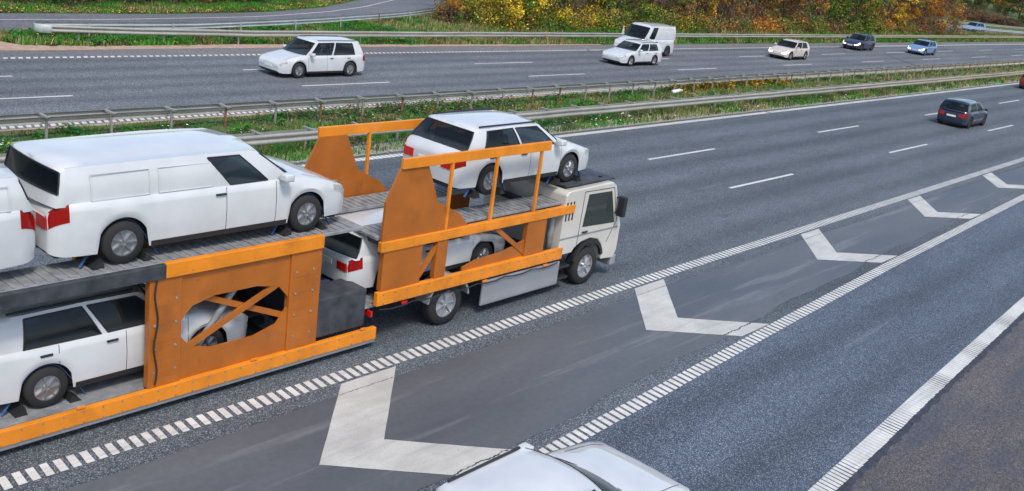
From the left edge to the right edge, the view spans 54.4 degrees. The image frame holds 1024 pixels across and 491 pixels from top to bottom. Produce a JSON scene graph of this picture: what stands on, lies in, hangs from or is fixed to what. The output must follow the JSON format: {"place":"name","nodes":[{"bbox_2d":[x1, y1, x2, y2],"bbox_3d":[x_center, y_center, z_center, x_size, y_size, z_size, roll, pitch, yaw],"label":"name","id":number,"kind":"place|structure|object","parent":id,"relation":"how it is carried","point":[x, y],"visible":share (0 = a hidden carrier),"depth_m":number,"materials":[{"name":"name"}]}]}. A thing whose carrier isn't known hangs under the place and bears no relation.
{"place":"outdoors","nodes":[
{"label":"outdoors","id":0,"kind":"place"},
{"bbox_2d":[0,0,442,31],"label":"slip road","id":1,"kind":"structure","parent":0,"point":[389,6],"depth_m":60.24,"materials":[{"name":"grey asphalt"}]},
{"bbox_2d":[0,0,391,19],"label":"lane line","id":2,"kind":"object","parent":1,"relation":"on","point":[155,18],"visible":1,"depth_m":52.62,"materials":[{"name":"paint"}]},
{"bbox_2d":[0,41,600,49],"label":"sand","id":3,"kind":"structure","parent":0,"point":[7,46],"depth_m":47.70,"materials":[{"name":"brown sand"}]},
{"bbox_2d":[0,65,1020,163],"bbox_3d":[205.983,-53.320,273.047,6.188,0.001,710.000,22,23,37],"label":"median ground","id":4,"kind":"structure","parent":0,"point":[181,127],"depth_m":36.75,"materials":[{"name":"green plant"}]},
{"bbox_2d":[0,81,826,152],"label":"weeds","id":5,"kind":"object","parent":4,"relation":"on","point":[282,120],"visible":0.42,"depth_m":41.31,"materials":[{"name":"green plant"}]},
{"bbox_2d":[291,91,539,121],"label":"weeds","id":6,"kind":"object","parent":4,"relation":"on","point":[415,106],"visible":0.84,"depth_m":40.09,"materials":[{"name":"green plant"}]},
{"bbox_2d":[0,87,844,146],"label":"flowers","id":7,"kind":"object","parent":4,"relation":"on","point":[512,105],"visible":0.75,"depth_m":43.04,"materials":[{"name":"white plant"}]},
{"bbox_2d":[0,64,1017,130],"bbox_3d":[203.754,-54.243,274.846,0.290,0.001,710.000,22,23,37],"label":"sandy strip","id":8,"kind":"object","parent":4,"relation":"on","point":[102,124],"visible":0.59,"depth_m":36.20,"materials":[{"name":"beige sand"}]},
{"bbox_2d":[0,60,1023,138],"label":"guard rail","id":9,"kind":"object","parent":4,"relation":"on","point":[111,115],"visible":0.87,"depth_m":39.14,"materials":[{"name":"metal"}]},
{"bbox_2d":[0,69,1023,164],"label":"guard rail","id":10,"kind":"object","parent":4,"relation":"on","point":[254,137],"visible":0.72,"depth_m":46.68,"materials":[{"name":"metal"}]},
{"bbox_2d":[272,79,1019,162],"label":"gravel strip","id":11,"kind":"object","parent":4,"relation":"on","point":[555,132],"visible":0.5,"depth_m":44.89,"materials":[{"name":"grey gravel"}]},
{"bbox_2d":[277,89,941,161],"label":"gravel stones","id":12,"kind":"object","parent":11,"relation":"on","point":[577,121],"visible":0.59,"depth_m":43.13,"materials":[{"name":"stone"}]},
{"bbox_2d":[522,74,929,124],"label":"median grass","id":13,"kind":"structure","parent":4,"relation":"on","point":[850,94],"depth_m":55.05,"materials":[{"name":"green plant"}]},
{"bbox_2d":[671,89,682,93],"bbox_3d":[8.902,-8.309,53.605,0.204,0.228,0.990,21,22,34],"label":"plastic bottle","id":14,"kind":"object","parent":13,"relation":"on","point":[676,91],"visible":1,"depth_m":53.41,"materials":[{"name":"white plastic"}]},
{"bbox_2d":[664,77,792,93],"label":"weeds","id":15,"kind":"object","parent":4,"relation":"on","point":[705,85],"visible":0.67,"depth_m":59.41,"materials":[{"name":"green plant"}]},
{"bbox_2d":[858,64,1023,90],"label":"median grass","id":16,"kind":"structure","parent":4,"relation":"on","point":[962,83],"depth_m":83.41,"materials":[{"name":"green plant"}]},
{"bbox_2d":[0,82,1023,490],"bbox_3d":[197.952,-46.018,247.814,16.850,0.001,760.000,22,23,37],"label":"road","id":17,"kind":"structure","parent":0,"point":[686,208],"depth_m":31.32,"materials":[{"name":"grey asphalt"}]},
{"bbox_2d":[0,192,375,451],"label":"car transporter trailer","id":18,"kind":"object","parent":17,"relation":"on","point":[273,272],"visible":0.76,"depth_m":15.97,"materials":[{"name":"orange metal"}]},
{"bbox_2d":[0,163,35,268],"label":"van","id":19,"kind":"object","parent":18,"relation":"on","point":[17,231],"visible":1,"depth_m":13.52,"materials":[{"name":"white paint"}]},
{"bbox_2d":[0,283,247,407],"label":"car","id":20,"kind":"object","parent":18,"relation":"on","point":[87,339],"visible":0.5,"depth_m":14.81,"materials":[{"name":"white paint"}]},
{"bbox_2d":[4,128,343,263],"bbox_3d":[-5.311,-1.002,16.360,2.300,1.589,5.387,22,23,37],"label":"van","id":21,"kind":"object","parent":18,"relation":"on","point":[158,187],"visible":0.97,"depth_m":15.11,"materials":[{"name":"white paint"}]},
{"bbox_2d":[319,366,510,474],"bbox_3d":[-1.898,3.014,16.173,3.531,0.001,3.227,22,23,37],"label":"chevron marking","id":22,"kind":"object","parent":17,"relation":"on","point":[356,434],"visible":0.89,"depth_m":15.81,"materials":[{"name":"paint"}]},
{"bbox_2d":[341,377,507,474],"bbox_3d":[-1.507,2.935,16.565,3.061,0.001,1.250,24,24,40],"label":"paint crack","id":23,"kind":"object","parent":17,"relation":"on","point":[461,469],"visible":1,"depth_m":15.75,"materials":[{"name":"black"}]},
{"bbox_2d":[304,118,627,323],"bbox_3d":[-0.930,-0.729,21.922,3.000,3.700,8.510,22,23,37],"label":"car transporter truck","id":24,"kind":"object","parent":17,"relation":"on","point":[538,220],"visible":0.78,"depth_m":20.70,"materials":[{"name":"metal"}]},
{"bbox_2d":[320,207,504,289],"bbox_3d":[-2.132,-0.131,20.738,2.220,1.289,4.524,22,23,37],"label":"car","id":25,"kind":"object","parent":24,"relation":"on","point":[354,256],"visible":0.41,"depth_m":19.06,"materials":[{"name":"white paint"}]},
{"bbox_2d":[403,108,588,194],"bbox_3d":[-0.215,-2.199,22.057,2.240,1.449,4.624,22,23,37],"label":"car","id":26,"kind":"object","parent":24,"relation":"on","point":[456,131],"visible":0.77,"depth_m":20.82,"materials":[{"name":"white paint"}]},
{"bbox_2d":[0,157,1023,489],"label":"edge line","id":27,"kind":"object","parent":17,"relation":"on","point":[74,461],"visible":1,"depth_m":18.32,"materials":[{"name":"paint"}]},
{"bbox_2d":[62,167,1023,490],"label":"worn gore surface","id":28,"kind":"object","parent":17,"relation":"on","point":[510,393],"visible":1,"depth_m":18.53,"materials":[{"name":"grey asphalt"}]},
{"bbox_2d":[299,83,1018,166],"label":"edge line","id":29,"kind":"object","parent":17,"relation":"on","point":[559,136],"visible":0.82,"depth_m":48.47,"materials":[{"name":"paint"}]},
{"bbox_2d":[639,286,750,334],"bbox_3d":[4.256,1.488,23.343,1.248,0.001,2.641,-10,26,-44],"label":"paint crack","id":30,"kind":"object","parent":17,"relation":"on","point":[724,334],"visible":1,"depth_m":22.65,"materials":[{"name":"black"}]},
{"bbox_2d":[635,279,767,335],"bbox_3d":[3.904,1.561,22.985,3.085,0.001,3.227,22,23,37],"label":"chevron marking","id":31,"kind":"object","parent":17,"relation":"on","point":[658,311],"visible":1,"depth_m":22.67,"materials":[{"name":"paint"}]},
{"bbox_2d":[649,100,1018,159],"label":"lane line","id":32,"kind":"object","parent":17,"relation":"on","point":[819,132],"visible":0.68,"depth_m":41.37,"materials":[{"name":"paint"}]},
{"bbox_2d":[801,229,895,262],"bbox_3d":[9.716,0.113,29.787,2.671,0.001,3.225,22,23,37],"label":"chevron marking","id":33,"kind":"object","parent":17,"relation":"on","point":[821,247],"visible":1,"depth_m":29.52,"materials":[{"name":"paint"}]},
{"bbox_2d":[728,125,1013,187],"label":"lane line","id":34,"kind":"object","parent":17,"relation":"on","point":[793,174],"visible":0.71,"depth_m":38.52,"materials":[{"name":"paint"}]},
{"bbox_2d":[908,196,980,218],"bbox_3d":[15.574,-1.314,36.545,2.389,0.001,3.217,22,23,37],"label":"chevron marking","id":35,"kind":"object","parent":17,"relation":"on","point":[924,207],"visible":1,"depth_m":36.32,"materials":[{"name":"paint"}]},
{"bbox_2d":[937,97,988,128],"bbox_3d":[26.544,-7.881,58.495,2.200,1.499,4.342,22,23,37],"label":"car","id":36,"kind":"object","parent":17,"relation":"on","point":[966,113],"visible":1,"depth_m":57.10,"materials":[{"name":"blue paint"}]},
{"bbox_2d":[983,173,1023,188],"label":"chevron marking","id":37,"kind":"object","parent":17,"relation":"on","point":[995,180],"visible":1,"depth_m":43.07,"materials":[{"name":"paint"}]},
{"bbox_2d":[1019,74,1023,87],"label":"car","id":38,"kind":"object","parent":17,"relation":"on","point":[1021,83],"visible":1,"depth_m":83.22,"materials":[{"name":"red paint"}]},
{"bbox_2d":[0,44,1023,129],"bbox_3d":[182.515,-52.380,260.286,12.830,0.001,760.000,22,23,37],"label":"road","id":39,"kind":"structure","parent":0,"point":[89,83],"depth_m":46.60,"materials":[{"name":"grey asphalt"}]},
{"bbox_2d":[259,35,364,77],"bbox_3d":[-9.064,-8.679,45.512,2.260,1.649,4.924,22,23,37],"label":"car","id":40,"kind":"object","parent":39,"relation":"on","point":[299,56],"visible":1,"depth_m":44.81,"materials":[{"name":"white paint"}]},
{"bbox_2d":[0,52,898,76],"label":"lane line","id":41,"kind":"object","parent":39,"relation":"on","point":[509,62],"visible":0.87,"depth_m":57.78,"materials":[{"name":"paint"}]},
{"bbox_2d":[3,44,1012,58],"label":"edge line","id":42,"kind":"object","parent":39,"relation":"on","point":[384,52],"visible":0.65,"depth_m":54.05,"materials":[{"name":"paint"}]},
{"bbox_2d":[0,55,1016,98],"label":"lane line","id":43,"kind":"object","parent":39,"relation":"on","point":[373,82],"visible":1,"depth_m":44.69,"materials":[{"name":"paint"}]},
{"bbox_2d":[1,63,1020,128],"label":"edge line","id":44,"kind":"object","parent":39,"relation":"on","point":[54,124],"visible":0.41,"depth_m":37.71,"materials":[{"name":"paint"}]},
{"bbox_2d":[0,42,1023,56],"bbox_3d":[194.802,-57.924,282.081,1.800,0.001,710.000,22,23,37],"label":"road shoulder","id":45,"kind":"object","parent":39,"relation":"on","point":[113,52],"visible":0.74,"depth_m":56.38},
{"bbox_2d":[602,39,662,65],"bbox_3d":[7.846,-12.531,64.478,2.220,1.489,4.724,22,23,37],"label":"car","id":46,"kind":"object","parent":39,"relation":"on","point":[629,52],"visible":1,"depth_m":63.71,"materials":[{"name":"white paint"}]},
{"bbox_2d":[613,22,675,55],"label":"van","id":47,"kind":"object","parent":39,"relation":"on","point":[663,36],"visible":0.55,"depth_m":69.47,"materials":[{"name":"white paint"}]},
{"bbox_2d":[768,39,809,59],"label":"car","id":48,"kind":"object","parent":39,"relation":"on","point":[789,49],"visible":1,"depth_m":80.47,"materials":[{"name":"beige paint"}]},
{"bbox_2d":[842,33,875,50],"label":"car","id":49,"kind":"object","parent":39,"relation":"on","point":[859,41],"visible":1,"depth_m":97.88,"materials":[{"name":"blue paint"}]},
{"bbox_2d":[907,39,936,55],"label":"car","id":50,"kind":"object","parent":39,"relation":"on","point":[923,47],"visible":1,"depth_m":102.87,"materials":[{"name":"blue paint"}]},
{"bbox_2d":[1,0,1023,151],"bbox_3d":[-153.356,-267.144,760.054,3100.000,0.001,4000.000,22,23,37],"label":"ground","id":51,"kind":"structure","parent":0,"point":[946,18],"depth_m":73.34,"materials":[{"name":"soil"}]},
{"bbox_2d":[0,0,256,6],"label":"undergrowth","id":52,"kind":"object","parent":51,"relation":"on","point":[150,1],"visible":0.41,"depth_m":60.49,"materials":[{"name":"green plant"}]},
{"bbox_2d":[1,0,291,8],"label":"undergrowth","id":53,"kind":"object","parent":51,"relation":"on","point":[143,2],"visible":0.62,"depth_m":59.80,"materials":[{"name":"green plant"}]},
{"bbox_2d":[0,0,351,13],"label":"verge grass","id":54,"kind":"structure","parent":51,"relation":"on","point":[245,6],"depth_m":59.06,"materials":[{"name":"green plant"}]},
{"bbox_2d":[0,0,343,12],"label":"fallen leaves","id":55,"kind":"object","parent":54,"relation":"on","point":[165,7],"visible":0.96,"depth_m":57.51,"materials":[{"name":"orange plant"}]},
{"bbox_2d":[0,19,472,45],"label":"weeds","id":56,"kind":"object","parent":51,"relation":"on","point":[231,39],"visible":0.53,"depth_m":55.05,"materials":[{"name":"green plant"}]},
{"bbox_2d":[42,8,435,36],"bbox_3d":[-12.320,-13.495,60.194,2.150,0.911,36.181,16,20,23],"label":"guard rail","id":57,"kind":"object","parent":51,"relation":"on","point":[199,25],"visible":0.73,"depth_m":53.68,"materials":[{"name":"metal"}]},
{"bbox_2d":[0,13,597,45],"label":"verge grass","id":58,"kind":"structure","parent":51,"relation":"on","point":[424,23],"depth_m":59.91,"materials":[{"name":"green plant"}]},
{"bbox_2d":[428,0,466,24],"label":"shrub","id":59,"kind":"object","parent":51,"relation":"on","point":[452,12],"visible":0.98,"depth_m":71.41,"materials":[{"name":"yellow plant"}]},
{"bbox_2d":[10,28,1012,43],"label":"fallen leaves","id":60,"kind":"object","parent":51,"relation":"on","point":[442,41],"visible":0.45,"depth_m":60.41,"materials":[{"name":"orange plant"}]},
{"bbox_2d":[33,21,1023,43],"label":"guard rail","id":61,"kind":"object","parent":51,"relation":"on","point":[39,26],"visible":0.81,"depth_m":56.91,"materials":[{"name":"metal"}]},
{"bbox_2d":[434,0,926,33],"bbox_3d":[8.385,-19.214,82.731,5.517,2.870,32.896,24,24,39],"label":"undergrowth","id":62,"kind":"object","parent":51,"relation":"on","point":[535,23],"visible":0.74,"depth_m":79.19,"materials":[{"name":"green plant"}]},
{"bbox_2d":[540,18,1023,43],"bbox_3d":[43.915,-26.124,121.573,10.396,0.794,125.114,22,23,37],"label":"verge grass","id":63,"kind":"structure","parent":51,"relation":"on","point":[680,40],"depth_m":98.16,"materials":[{"name":"green plant"}]},
{"bbox_2d":[692,11,946,33],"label":"undergrowth","id":64,"kind":"object","parent":51,"relation":"on","point":[761,26],"visible":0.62,"depth_m":106.92,"materials":[{"name":"green plant"}]},
{"bbox_2d":[896,0,1022,9],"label":"undergrowth","id":65,"kind":"object","parent":51,"relation":"on","point":[965,4],"visible":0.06,"depth_m":274.45,"materials":[{"name":"green plant"}]},
{"bbox_2d":[906,21,1023,35],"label":"guard rail","id":66,"kind":"object","parent":51,"relation":"on","point":[997,30],"visible":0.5,"depth_m":158.07,"materials":[{"name":"metal"}]},
{"bbox_2d":[916,17,1023,30],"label":"guard rail","id":67,"kind":"object","parent":51,"relation":"on","point":[1011,27],"visible":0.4,"depth_m":177.03,"materials":[{"name":"metal"}]},
{"bbox_2d":[946,0,1010,24],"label":"shrub","id":68,"kind":"object","parent":51,"relation":"on","point":[974,15],"visible":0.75,"depth_m":203.09,"materials":[{"name":"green plant"}]},
{"bbox_2d":[946,0,1012,13],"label":"tree","id":69,"kind":"object","parent":51,"relation":"on","point":[974,4],"visible":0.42,"depth_m":236.84,"materials":[{"name":"orange plant"}]},
{"bbox_2d":[976,5,1022,26],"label":"shrub","id":70,"kind":"object","parent":51,"relation":"on","point":[1013,22],"visible":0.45,"depth_m":204.36,"materials":[{"name":"brown plant"}]},
{"bbox_2d":[980,0,1023,16],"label":"tree","id":71,"kind":"object","parent":51,"relation":"on","point":[1014,5],"visible":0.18,"depth_m":263.13,"materials":[{"name":"green plant"}]},
{"bbox_2d":[993,0,1023,24],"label":"tree","id":72,"kind":"object","parent":51,"relation":"on","point":[1019,4],"visible":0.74,"depth_m":214.00,"materials":[{"name":"green plant"}]},
{"bbox_2d":[423,0,850,30],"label":"woodland floor","id":73,"kind":"structure","parent":0,"point":[564,4],"depth_m":88.54,"materials":[{"name":"brown soil"}]},
{"bbox_2d":[437,0,513,22],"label":"shrub","id":74,"kind":"object","parent":73,"relation":"on","point":[467,2],"visible":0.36,"depth_m":74.14,"materials":[{"name":"green plant"}]},
{"bbox_2d":[485,0,551,29],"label":"shrub","id":75,"kind":"object","parent":73,"relation":"on","point":[529,4],"visible":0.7,"depth_m":73.40,"materials":[{"name":"yellow plant"}]},
{"bbox_2d":[522,0,577,29],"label":"shrub","id":76,"kind":"object","parent":73,"relation":"on","point":[555,5],"visible":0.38,"depth_m":77.22,"materials":[{"name":"yellow plant"}]},
{"bbox_2d":[553,0,599,27],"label":"tree","id":77,"kind":"object","parent":73,"relation":"on","point":[576,3],"visible":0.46,"depth_m":81.19,"materials":[{"name":"yellow plant"}]},
{"bbox_2d":[586,0,666,30],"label":"tree","id":78,"kind":"object","parent":73,"relation":"on","point":[649,12],"visible":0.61,"depth_m":84.43,"materials":[{"name":"yellow plant"}]},
{"bbox_2d":[625,0,697,28],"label":"tree","id":79,"kind":"object","parent":73,"relation":"on","point":[685,4],"visible":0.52,"depth_m":90.69,"materials":[{"name":"yellow plant"}]},
{"bbox_2d":[676,0,726,29],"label":"tree","id":80,"kind":"object","parent":73,"relation":"on","point":[711,6],"visible":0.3,"depth_m":93.53,"materials":[{"name":"orange plant"}]},
{"bbox_2d":[700,0,755,31],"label":"shrub","id":81,"kind":"object","parent":73,"relation":"on","point":[728,13],"visible":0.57,"depth_m":97.91,"materials":[{"name":"orange plant"}]},
{"bbox_2d":[538,0,933,30],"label":"undergrowth","id":82,"kind":"object","parent":73,"relation":"on","point":[744,14],"visible":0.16,"depth_m":101.64,"materials":[{"name":"green plant"}]},
{"bbox_2d":[725,0,778,27],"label":"tree","id":83,"kind":"object","parent":73,"relation":"on","point":[740,10],"visible":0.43,"depth_m":103.87,"materials":[{"name":"orange plant"}]},
{"bbox_2d":[755,0,830,32],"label":"tree","id":84,"kind":"object","parent":73,"relation":"on","point":[819,10],"visible":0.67,"depth_m":108.50,"materials":[{"name":"orange plant"}]},
{"bbox_2d":[797,0,868,31],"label":"tree","id":85,"kind":"object","parent":73,"relation":"on","point":[844,11],"visible":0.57,"depth_m":115.92,"materials":[{"name":"green plant"}]},
{"bbox_2d":[832,0,896,32],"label":"tree","id":86,"kind":"object","parent":73,"relation":"on","point":[864,12],"visible":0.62,"depth_m":121.75,"materials":[{"name":"green plant"}]},
{"bbox_2d":[859,0,937,32],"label":"tree","id":87,"kind":"object","parent":73,"relation":"on","point":[898,16],"visible":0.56,"depth_m":130.89,"materials":[{"name":"orange plant"}]},
{"bbox_2d":[890,0,960,34],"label":"tree","id":88,"kind":"object","parent":73,"relation":"on","point":[936,6],"visible":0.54,"depth_m":136.98,"materials":[{"name":"orange plant"}]},
{"bbox_2d":[910,0,970,34],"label":"tree","id":89,"kind":"object","parent":73,"relation":"on","point":[953,15],"visible":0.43,"depth_m":142.66,"materials":[{"name":"orange plant"}]},
{"bbox_2d":[575,200,1023,490],"bbox_3d":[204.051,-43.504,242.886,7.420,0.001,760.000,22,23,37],"label":"exit lane","id":90,"kind":"structure","parent":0,"point":[807,402],"depth_m":20.58,"materials":[{"name":"grey asphalt"}]},
{"bbox_2d":[433,441,689,490],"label":"car","id":91,"kind":"object","parent":90,"relation":"on","point":[585,466],"visible":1,"depth_m":13.07,"materials":[{"name":"white paint"}]},
{"bbox_2d":[539,194,1023,452],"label":"edge line","id":92,"kind":"object","parent":90,"relation":"on","point":[580,434],"visible":0.94,"depth_m":21.47,"materials":[{"name":"paint"}]},
{"bbox_2d":[679,2,1023,34],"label":"joining slip road","id":93,"kind":"structure","parent":0,"point":[947,27],"depth_m":164.17,"materials":[{"name":"grey asphalt"}]},
{"bbox_2d":[962,22,985,31],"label":"car","id":94,"kind":"object","parent":93,"relation":"on","point":[976,24],"visible":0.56,"depth_m":161.51,"materials":[{"name":"blue paint"}]},
{"bbox_2d":[825,308,1023,490],"bbox_3d":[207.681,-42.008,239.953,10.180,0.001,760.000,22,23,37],"label":"road shoulder","id":95,"kind":"object","parent":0,"point":[966,433],"visible":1,"depth_m":18.71},
{"bbox_2d":[808,297,1023,490],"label":"edge line","id":96,"kind":"object","parent":95,"relation":"on","point":[856,452],"visible":1,"depth_m":19.78,"materials":[{"name":"paint"}]},
{"bbox_2d":[836,312,1023,490],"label":"tar seam","id":97,"kind":"object","parent":95,"relation":"on","point":[872,461],"visible":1,"depth_m":19.53,"materials":[{"name":"black asphalt"}]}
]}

